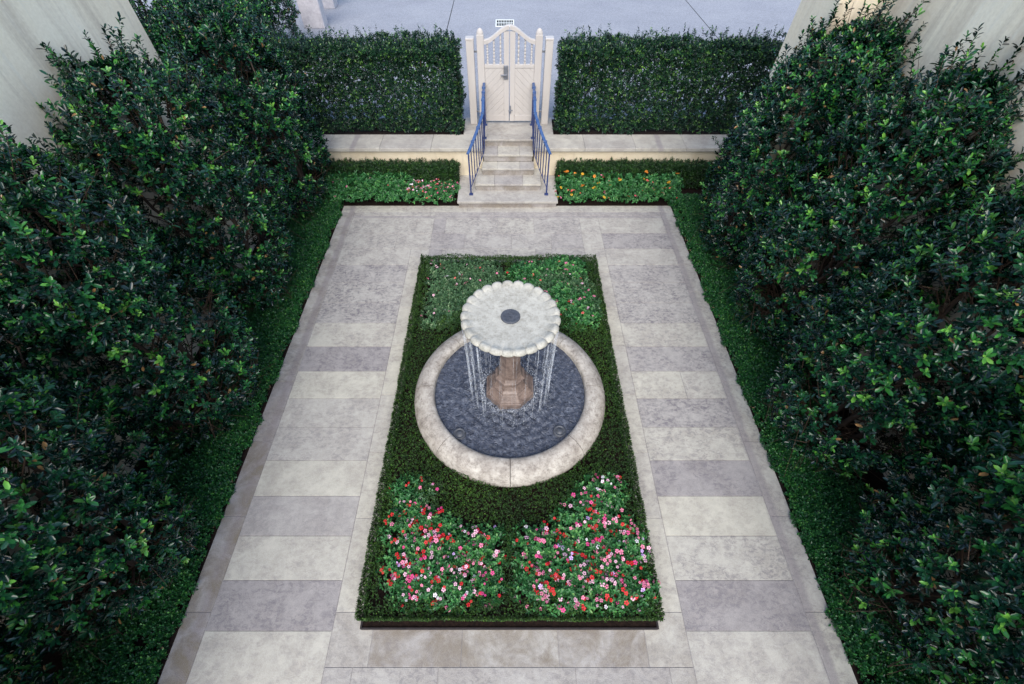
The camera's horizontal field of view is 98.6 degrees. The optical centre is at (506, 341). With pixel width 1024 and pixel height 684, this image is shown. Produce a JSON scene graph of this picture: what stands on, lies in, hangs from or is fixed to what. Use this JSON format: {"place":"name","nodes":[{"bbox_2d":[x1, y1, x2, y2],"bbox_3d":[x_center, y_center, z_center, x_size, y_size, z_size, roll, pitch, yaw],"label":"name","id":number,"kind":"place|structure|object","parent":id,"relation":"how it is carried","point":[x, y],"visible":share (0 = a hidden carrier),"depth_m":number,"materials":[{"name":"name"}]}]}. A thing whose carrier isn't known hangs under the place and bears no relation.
{"place":"outdoors","nodes":[
{"label":"outdoors","id":0,"kind":"place"},
{"bbox_2d":[219,161,530,238],"bbox_3d":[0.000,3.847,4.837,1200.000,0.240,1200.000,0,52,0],"label":"ground","id":1,"kind":"structure","parent":0,"point":[286,178],"depth_m":10.88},
{"bbox_2d":[0,0,257,679],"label":"cream building","id":2,"kind":"structure","parent":1,"relation":"on","point":[27,27],"depth_m":5.16,"materials":[{"name":"paint"}]},
{"bbox_2d":[281,118,484,181],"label":"retaining wall","id":3,"kind":"structure","parent":1,"relation":"on","point":[427,148],"depth_m":10.27,"materials":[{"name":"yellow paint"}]},
{"bbox_2d":[465,36,477,123],"bbox_3d":[-0.800,-5.970,10.133,0.181,1.808,0.181,0,52,0],"label":"gate post","id":4,"kind":"object","parent":3,"relation":"on","point":[469,40],"visible":1,"depth_m":9.99,"materials":[{"name":"white paint"}]},
{"bbox_2d":[474,24,544,120],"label":"garden gate","id":5,"kind":"structure","parent":4,"relation":"attached to","point":[494,77],"depth_m":10.03,"materials":[{"name":"white paint"}]},
{"bbox_2d":[20,182,987,683],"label":"border soil","id":6,"kind":"structure","parent":1,"relation":"on","point":[874,482],"depth_m":6.24,"materials":[{"name":"brown soil"}]},
{"bbox_2d":[0,623,87,683],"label":"holly tree","id":7,"kind":"object","parent":6,"relation":"on","point":[34,663],"visible":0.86,"depth_m":3.82,"materials":[{"name":"green plant"}]},
{"bbox_2d":[0,354,204,676],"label":"holly tree","id":8,"kind":"object","parent":6,"relation":"on","point":[21,609],"visible":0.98,"depth_m":3.97,"materials":[{"name":"green plant"}]},
{"bbox_2d":[0,119,272,449],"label":"holly tree","id":9,"kind":"object","parent":6,"relation":"on","point":[80,296],"visible":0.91,"depth_m":4.64,"materials":[{"name":"green plant"}]},
{"bbox_2d":[30,11,304,319],"bbox_3d":[-4.471,-2.160,6.639,1.964,4.510,2.873,0,52,0],"label":"holly tree","id":10,"kind":"object","parent":6,"relation":"on","point":[83,81],"visible":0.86,"depth_m":5.71,"materials":[{"name":"green plant"}]},
{"bbox_2d":[51,194,343,683],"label":"ground cover","id":11,"kind":"object","parent":6,"relation":"on","point":[198,477],"visible":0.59,"depth_m":6.00,"materials":[{"name":"green plant"}]},
{"bbox_2d":[152,0,335,221],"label":"holly tree","id":12,"kind":"object","parent":6,"relation":"on","point":[210,32],"visible":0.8,"depth_m":7.55,"materials":[{"name":"green plant"}]},
{"bbox_2d":[285,157,460,188],"bbox_3d":[-3.125,-4.022,10.443,4.125,0.736,0.634,0,52,0],"label":"yew hedge","id":13,"kind":"object","parent":6,"relation":"on","point":[445,170],"visible":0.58,"depth_m":10.21,"materials":[{"name":"green plant"}]},
{"bbox_2d":[377,185,397,202],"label":"bedding plant","id":14,"kind":"object","parent":6,"relation":"on","point":[390,197],"visible":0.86,"depth_m":10.00,"materials":[{"name":"green plant"}]},
{"bbox_2d":[390,172,414,192],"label":"bedding plant","id":15,"kind":"object","parent":6,"relation":"on","point":[401,176],"visible":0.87,"depth_m":10.11,"materials":[{"name":"green plant"}]},
{"bbox_2d":[436,186,457,201],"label":"impatiens plant","id":16,"kind":"object","parent":6,"relation":"on","point":[450,194],"visible":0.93,"depth_m":10.04,"materials":[{"name":"green plant"}]},
{"bbox_2d":[553,170,578,192],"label":"zinnia plant","id":17,"kind":"object","parent":6,"relation":"on","point":[569,181],"visible":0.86,"depth_m":10.12,"materials":[{"name":"green plant"}]},
{"bbox_2d":[564,171,588,191],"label":"zinnia plant","id":18,"kind":"object","parent":6,"relation":"on","point":[579,185],"visible":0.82,"depth_m":10.08,"materials":[{"name":"green plant"}]},
{"bbox_2d":[589,172,612,193],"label":"zinnia plant","id":19,"kind":"object","parent":6,"relation":"on","point":[600,176],"visible":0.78,"depth_m":10.09,"materials":[{"name":"green plant"}]},
{"bbox_2d":[627,172,645,192],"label":"zinnia plant","id":20,"kind":"object","parent":6,"relation":"on","point":[632,181],"visible":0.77,"depth_m":10.08,"materials":[{"name":"green plant"}]},
{"bbox_2d":[554,156,724,189],"bbox_3d":[3.152,-4.029,10.445,4.075,0.715,0.663,0,52,0],"label":"yew hedge","id":21,"kind":"object","parent":6,"relation":"on","point":[697,167],"visible":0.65,"depth_m":10.21,"materials":[{"name":"green plant"}]},
{"bbox_2d":[635,170,660,192],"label":"zinnia plant","id":22,"kind":"object","parent":6,"relation":"on","point":[650,177],"visible":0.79,"depth_m":10.09,"materials":[{"name":"green plant"}]},
{"bbox_2d":[659,172,683,191],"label":"zinnia plant","id":23,"kind":"object","parent":6,"relation":"on","point":[675,180],"visible":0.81,"depth_m":10.08,"materials":[{"name":"green plant"}]},
{"bbox_2d":[692,0,929,269],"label":"holly tree","id":24,"kind":"object","parent":6,"relation":"on","point":[878,41],"visible":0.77,"depth_m":6.51,"materials":[{"name":"green plant"}]},
{"bbox_2d":[667,193,961,683],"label":"ground cover","id":25,"kind":"object","parent":6,"relation":"on","point":[723,279],"visible":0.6,"depth_m":5.95,"materials":[{"name":"green plant"}]},
{"bbox_2d":[720,23,1023,362],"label":"holly tree","id":26,"kind":"object","parent":6,"relation":"on","point":[959,91],"visible":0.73,"depth_m":5.23,"materials":[{"name":"green plant"}]},
{"bbox_2d":[757,155,1023,486],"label":"holly tree","id":27,"kind":"object","parent":6,"relation":"on","point":[982,219],"visible":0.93,"depth_m":4.53,"materials":[{"name":"green plant"}]},
{"bbox_2d":[832,400,1023,683],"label":"holly tree","id":28,"kind":"object","parent":6,"relation":"on","point":[928,562],"visible":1,"depth_m":3.90,"materials":[{"name":"green plant"}]},
{"bbox_2d":[531,118,727,181],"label":"retaining wall","id":29,"kind":"structure","parent":1,"relation":"on","point":[630,147],"depth_m":10.26,"materials":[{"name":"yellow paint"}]},
{"bbox_2d":[541,36,553,123],"bbox_3d":[0.920,-5.970,10.133,0.181,1.808,0.181,0,52,0],"label":"gate post","id":30,"kind":"object","parent":29,"relation":"on","point":[549,42],"visible":1,"depth_m":9.99,"materials":[{"name":"white paint"}]},
{"bbox_2d":[717,0,1023,676],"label":"cream building","id":31,"kind":"structure","parent":1,"relation":"on","point":[950,23],"depth_m":5.39,"materials":[{"name":"paint"}]},
{"bbox_2d":[196,39,736,165],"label":"hedge soil","id":32,"kind":"structure","parent":0,"point":[592,131],"depth_m":10.61,"materials":[{"name":"brown soil"}]},
{"bbox_2d":[128,0,153,18],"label":"evergreen shrub","id":33,"kind":"object","parent":32,"relation":"on","point":[144,6],"depth_m":11.68,"materials":[{"name":"green plant"}]},
{"bbox_2d":[130,0,308,90],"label":"evergreen shrub","id":34,"kind":"object","parent":32,"relation":"on","point":[263,10],"visible":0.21,"depth_m":11.86,"materials":[{"name":"green plant"}]},
{"bbox_2d":[225,23,466,134],"bbox_3d":[-3.514,-5.826,9.895,5.179,2.119,1.033,0,52,0],"label":"privet hedge","id":35,"kind":"object","parent":32,"relation":"on","point":[387,53],"visible":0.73,"depth_m":9.60,"materials":[{"name":"green plant"}]},
{"bbox_2d":[552,22,786,135],"bbox_3d":[4.106,-5.836,9.900,6.091,2.120,1.048,0,52,0],"label":"privet hedge","id":36,"kind":"object","parent":32,"relation":"on","point":[576,54],"visible":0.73,"depth_m":9.58,"materials":[{"name":"green plant"}]},
{"bbox_2d":[135,0,800,119],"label":"driveway","id":37,"kind":"structure","parent":0,"point":[556,19],"depth_m":15.93,"materials":[{"name":"concrete"}]},
{"bbox_2d":[296,0,327,27],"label":"stone pillar","id":38,"kind":"structure","parent":37,"relation":"on","point":[313,14],"depth_m":15.03,"materials":[{"name":"white stone"}]},
{"bbox_2d":[158,206,857,683],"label":"patio","id":39,"kind":"structure","parent":0,"point":[274,598],"depth_m":5.93,"materials":[{"name":"stone"}]},
{"bbox_2d":[457,118,557,206],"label":"stone steps","id":40,"kind":"structure","parent":39,"relation":"on","point":[508,184],"depth_m":10.26,"materials":[{"name":"stone"}]},
{"bbox_2d":[466,83,486,194],"bbox_3d":[-0.596,-4.646,10.077,0.251,1.659,2.006,7,52,6],"label":"stair railing","id":41,"kind":"object","parent":40,"relation":"on","point":[483,112],"visible":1,"depth_m":9.73,"materials":[{"name":"blue metal"}]},
{"bbox_2d":[530,83,551,194],"bbox_3d":[0.686,-4.646,10.077,0.251,1.659,2.006,-7,52,-6],"label":"stair railing","id":42,"kind":"object","parent":40,"relation":"on","point":[534,116],"visible":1,"depth_m":9.73,"materials":[{"name":"blue metal"}]},
{"bbox_2d":[363,263,655,626],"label":"bed soil","id":43,"kind":"structure","parent":39,"relation":"on","point":[381,593],"depth_m":5.87,"materials":[{"name":"brown soil"}]},
{"bbox_2d":[375,543,417,591],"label":"impatiens plant","id":44,"kind":"object","parent":43,"relation":"on","point":[391,564],"visible":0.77,"depth_m":5.12,"materials":[{"name":"green plant"}]},
{"bbox_2d":[377,506,422,553],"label":"impatiens plant","id":45,"kind":"object","parent":43,"relation":"on","point":[401,525],"visible":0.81,"depth_m":5.38,"materials":[{"name":"green plant"}]},
{"bbox_2d":[384,570,425,615],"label":"impatiens plant","id":46,"kind":"object","parent":43,"relation":"on","point":[401,591],"visible":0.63,"depth_m":4.99,"materials":[{"name":"green plant"}]},
{"bbox_2d":[386,471,429,511],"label":"impatiens plant","id":47,"kind":"object","parent":43,"relation":"on","point":[408,490],"visible":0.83,"depth_m":5.70,"materials":[{"name":"green plant"}]},
{"bbox_2d":[391,526,431,560],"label":"impatiens plant","id":48,"kind":"object","parent":43,"relation":"on","point":[406,547],"visible":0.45,"depth_m":5.32,"materials":[{"name":"green plant"}]},
{"bbox_2d":[392,491,431,533],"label":"impatiens plant","id":49,"kind":"object","parent":43,"relation":"on","point":[416,502],"visible":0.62,"depth_m":5.57,"materials":[{"name":"green plant"}]},
{"bbox_2d":[390,543,439,599],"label":"impatiens plant","id":50,"kind":"object","parent":43,"relation":"on","point":[414,569],"visible":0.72,"depth_m":5.08,"materials":[{"name":"green plant"}]},
{"bbox_2d":[402,505,441,546],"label":"impatiens plant","id":51,"kind":"object","parent":43,"relation":"on","point":[420,516],"visible":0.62,"depth_m":5.43,"materials":[{"name":"green plant"}]},
{"bbox_2d":[409,476,443,511],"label":"impatiens plant","id":52,"kind":"object","parent":43,"relation":"on","point":[423,482],"visible":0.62,"depth_m":5.71,"materials":[{"name":"green plant"}]},
{"bbox_2d":[406,562,447,613],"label":"impatiens plant","id":53,"kind":"object","parent":43,"relation":"on","point":[427,590],"visible":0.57,"depth_m":4.99,"materials":[{"name":"green plant"}]},
{"bbox_2d":[408,517,455,563],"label":"impatiens plant","id":54,"kind":"object","parent":43,"relation":"on","point":[427,540],"visible":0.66,"depth_m":5.24,"materials":[{"name":"green plant"}]},
{"bbox_2d":[419,307,449,331],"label":"impatiens plant","id":55,"kind":"object","parent":43,"relation":"on","point":[432,317],"visible":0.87,"depth_m":7.58,"materials":[{"name":"green plant"}]},
{"bbox_2d":[422,290,448,312],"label":"impatiens plant","id":56,"kind":"object","parent":43,"relation":"on","point":[431,299],"visible":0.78,"depth_m":7.88,"materials":[{"name":"green plant"}]},
{"bbox_2d":[424,258,450,276],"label":"impatiens plant","id":57,"kind":"object","parent":43,"relation":"on","point":[437,268],"visible":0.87,"depth_m":8.40,"materials":[{"name":"green plant"}]},
{"bbox_2d":[423,273,451,297],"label":"impatiens plant","id":58,"kind":"object","parent":43,"relation":"on","point":[435,281],"visible":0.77,"depth_m":8.11,"materials":[{"name":"green plant"}]},
{"bbox_2d":[416,540,461,595],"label":"impatiens plant","id":59,"kind":"object","parent":43,"relation":"on","point":[445,565],"visible":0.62,"depth_m":5.09,"materials":[{"name":"green plant"}]},
{"bbox_2d":[420,507,462,546],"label":"impatiens plant","id":60,"kind":"object","parent":43,"relation":"on","point":[444,520],"visible":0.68,"depth_m":5.44,"materials":[{"name":"green plant"}]},
{"bbox_2d":[424,564,469,616],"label":"impatiens plant","id":61,"kind":"object","parent":43,"relation":"on","point":[446,588],"visible":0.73,"depth_m":4.97,"materials":[{"name":"green plant"}]},
{"bbox_2d":[430,528,469,571],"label":"impatiens plant","id":62,"kind":"object","parent":43,"relation":"on","point":[451,545],"visible":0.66,"depth_m":5.27,"materials":[{"name":"green plant"}]},
{"bbox_2d":[439,548,472,586],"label":"impatiens plant","id":63,"kind":"object","parent":43,"relation":"on","point":[457,562],"visible":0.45,"depth_m":5.16,"materials":[{"name":"green plant"}]},
{"bbox_2d":[443,562,490,615],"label":"impatiens plant","id":64,"kind":"object","parent":43,"relation":"on","point":[470,590],"visible":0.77,"depth_m":4.99,"materials":[{"name":"green plant"}]},
{"bbox_2d":[454,523,491,566],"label":"impatiens plant","id":65,"kind":"object","parent":43,"relation":"on","point":[464,546],"visible":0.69,"depth_m":5.30,"materials":[{"name":"green plant"}]},
{"bbox_2d":[461,549,503,588],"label":"impatiens plant","id":66,"kind":"object","parent":43,"relation":"on","point":[476,570],"visible":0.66,"depth_m":5.14,"materials":[{"name":"green plant"}]},
{"bbox_2d":[461,521,512,570],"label":"impatiens plant","id":67,"kind":"object","parent":43,"relation":"on","point":[494,538],"visible":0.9,"depth_m":5.24,"materials":[{"name":"green plant"}]},
{"bbox_2d":[465,563,509,611],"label":"impatiens plant","id":68,"kind":"object","parent":43,"relation":"on","point":[494,586],"visible":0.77,"depth_m":5.03,"materials":[{"name":"green plant"}]},
{"bbox_2d":[414,280,604,486],"bbox_3d":[0.045,0.313,6.081,2.860,2.092,2.860,0,52,0],"label":"stone fountain","id":69,"kind":"object","parent":43,"relation":"on","point":[509,390],"visible":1,"depth_m":6.13,"materials":[{"name":"stone"}]},
{"bbox_2d":[354,253,664,622],"bbox_3d":[0.030,0.732,6.829,3.470,0.403,6.168,0,52,0],"label":"boxwood hedge","id":70,"kind":"object","parent":43,"relation":"on","point":[373,546],"visible":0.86,"depth_m":5.80,"materials":[{"name":"green plant"}]},
{"bbox_2d":[504,260,534,280],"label":"impatiens plant","id":71,"kind":"object","parent":43,"relation":"on","point":[510,272],"visible":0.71,"depth_m":8.23,"materials":[{"name":"green plant"}]},
{"bbox_2d":[512,268,541,287],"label":"impatiens plant","id":72,"kind":"object","parent":43,"relation":"on","point":[531,275],"visible":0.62,"depth_m":8.09,"materials":[{"name":"green plant"}]},
{"bbox_2d":[506,520,555,571],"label":"impatiens plant","id":73,"kind":"object","parent":43,"relation":"on","point":[530,533],"visible":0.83,"depth_m":5.23,"materials":[{"name":"green plant"}]},
{"bbox_2d":[507,563,554,613],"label":"impatiens plant","id":74,"kind":"object","parent":43,"relation":"on","point":[531,578],"visible":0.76,"depth_m":5.01,"materials":[{"name":"green plant"}]},
{"bbox_2d":[515,259,548,281],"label":"impatiens plant","id":75,"kind":"object","parent":43,"relation":"on","point":[536,269],"visible":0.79,"depth_m":8.22,"materials":[{"name":"green plant"}]},
{"bbox_2d":[513,539,554,589],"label":"impatiens plant","id":76,"kind":"object","parent":43,"relation":"on","point":[531,558],"visible":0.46,"depth_m":5.14,"materials":[{"name":"green plant"}]},
{"bbox_2d":[522,562,573,621],"bbox_3d":[0.508,2.821,5.070,0.631,0.465,0.671,-21,54,-16],"label":"impatiens plant","id":77,"kind":"object","parent":43,"relation":"on","point":[553,591],"visible":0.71,"depth_m":4.91,"materials":[{"name":"green plant"}]},
{"bbox_2d":[527,520,571,569],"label":"impatiens plant","id":78,"kind":"object","parent":43,"relation":"on","point":[553,528],"visible":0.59,"depth_m":5.27,"materials":[{"name":"green plant"}]},
{"bbox_2d":[546,277,577,299],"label":"impatiens plant","id":79,"kind":"object","parent":43,"relation":"on","point":[557,286],"visible":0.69,"depth_m":7.92,"materials":[{"name":"green plant"}]},
{"bbox_2d":[542,537,585,596],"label":"impatiens plant","id":80,"kind":"object","parent":43,"relation":"on","point":[559,563],"visible":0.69,"depth_m":5.09,"materials":[{"name":"green plant"}]},
{"bbox_2d":[550,254,581,276],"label":"impatiens plant","id":81,"kind":"object","parent":43,"relation":"on","point":[566,264],"visible":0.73,"depth_m":8.32,"materials":[{"name":"green plant"}]},
{"bbox_2d":[548,522,588,565],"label":"impatiens plant","id":82,"kind":"object","parent":43,"relation":"on","point":[579,545],"visible":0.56,"depth_m":5.26,"materials":[{"name":"green plant"}]},
{"bbox_2d":[549,499,595,548],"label":"impatiens plant","id":83,"kind":"object","parent":43,"relation":"on","point":[577,531],"visible":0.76,"depth_m":5.38,"materials":[{"name":"green plant"}]},
{"bbox_2d":[559,264,587,282],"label":"impatiens plant","id":84,"kind":"object","parent":43,"relation":"on","point":[576,274],"visible":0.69,"depth_m":8.22,"materials":[{"name":"green plant"}]},
{"bbox_2d":[560,306,588,332],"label":"impatiens plant","id":85,"kind":"object","parent":43,"relation":"on","point":[569,314],"visible":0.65,"depth_m":7.53,"materials":[{"name":"green plant"}]},
{"bbox_2d":[550,561,600,616],"bbox_3d":[0.794,2.816,5.086,0.643,0.446,0.604,-22,55,-16],"label":"impatiens plant","id":86,"kind":"object","parent":43,"relation":"on","point":[575,592],"visible":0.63,"depth_m":4.96,"materials":[{"name":"green plant"}]},
{"bbox_2d":[559,295,593,323],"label":"impatiens plant","id":87,"kind":"object","parent":43,"relation":"on","point":[574,304],"visible":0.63,"depth_m":7.66,"materials":[{"name":"green plant"}]},
{"bbox_2d":[560,485,601,528],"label":"impatiens plant","id":88,"kind":"object","parent":43,"relation":"on","point":[583,494],"visible":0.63,"depth_m":5.54,"materials":[{"name":"green plant"}]},
{"bbox_2d":[560,547,601,588],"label":"impatiens plant","id":89,"kind":"object","parent":43,"relation":"on","point":[576,558],"visible":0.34,"depth_m":5.13,"materials":[{"name":"green plant"}]},
{"bbox_2d":[567,286,596,306],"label":"impatiens plant","id":90,"kind":"object","parent":43,"relation":"on","point":[586,295],"visible":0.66,"depth_m":7.82,"materials":[{"name":"green plant"}]},
{"bbox_2d":[572,306,600,332],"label":"impatiens plant","id":91,"kind":"object","parent":43,"relation":"on","point":[594,315],"visible":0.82,"depth_m":7.52,"materials":[{"name":"green plant"}]},
{"bbox_2d":[570,529,603,564],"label":"impatiens plant","id":92,"kind":"object","parent":43,"relation":"on","point":[591,547],"visible":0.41,"depth_m":5.25,"materials":[{"name":"green plant"}]},
{"bbox_2d":[571,471,615,511],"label":"impatiens plant","id":93,"kind":"object","parent":43,"relation":"on","point":[596,490],"visible":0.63,"depth_m":5.66,"materials":[{"name":"green plant"}]},
{"bbox_2d":[570,557,618,618],"bbox_3d":[0.981,2.829,5.073,0.662,0.450,0.627,34,59,24],"label":"impatiens plant","id":94,"kind":"object","parent":43,"relation":"on","point":[593,573],"visible":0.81,"depth_m":4.93,"materials":[{"name":"green plant"}]},
{"bbox_2d":[580,512,616,545],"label":"impatiens plant","id":95,"kind":"object","parent":43,"relation":"on","point":[597,525],"visible":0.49,"depth_m":5.37,"materials":[{"name":"green plant"}]},
{"bbox_2d":[586,544,620,584],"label":"impatiens plant","id":96,"kind":"object","parent":43,"relation":"on","point":[603,566],"visible":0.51,"depth_m":5.11,"materials":[{"name":"green plant"}]},
{"bbox_2d":[583,488,626,531],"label":"impatiens plant","id":97,"kind":"object","parent":43,"relation":"on","point":[602,509],"visible":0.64,"depth_m":5.50,"materials":[{"name":"green plant"}]},
{"bbox_2d":[586,528,634,570],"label":"impatiens plant","id":98,"kind":"object","parent":43,"relation":"on","point":[615,545],"visible":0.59,"depth_m":5.22,"materials":[{"name":"green plant"}]},
{"bbox_2d":[591,471,631,513],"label":"impatiens plant","id":99,"kind":"object","parent":43,"relation":"on","point":[616,491],"visible":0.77,"depth_m":5.70,"materials":[{"name":"green plant"}]},
{"bbox_2d":[592,565,637,617],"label":"impatiens plant","id":100,"kind":"object","parent":43,"relation":"on","point":[619,599],"visible":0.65,"depth_m":4.93,"materials":[{"name":"green plant"}]},
{"bbox_2d":[600,505,640,554],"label":"impatiens plant","id":101,"kind":"object","parent":43,"relation":"on","point":[621,525],"visible":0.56,"depth_m":5.40,"materials":[{"name":"green plant"}]},
{"bbox_2d":[597,536,645,589],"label":"impatiens plant","id":102,"kind":"object","parent":43,"relation":"on","point":[628,561],"visible":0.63,"depth_m":5.09,"materials":[{"name":"green plant"}]},
{"bbox_2d":[604,521,650,568],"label":"impatiens plant","id":103,"kind":"object","parent":43,"relation":"on","point":[640,539],"visible":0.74,"depth_m":5.26,"materials":[{"name":"green plant"}]},
{"bbox_2d":[611,561,661,616],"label":"impatiens plant","id":104,"kind":"object","parent":43,"relation":"on","point":[642,586],"visible":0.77,"depth_m":4.97,"materials":[{"name":"green plant"}]},
{"bbox_2d":[360,262,658,629],"bbox_3d":[0.030,0.845,6.939,3.390,0.083,6.205,0,52,0],"label":"bed edging","id":105,"kind":"object","parent":39,"relation":"on","point":[509,628],"visible":0.43,"depth_m":4.99,"materials":[{"name":"black metal"}]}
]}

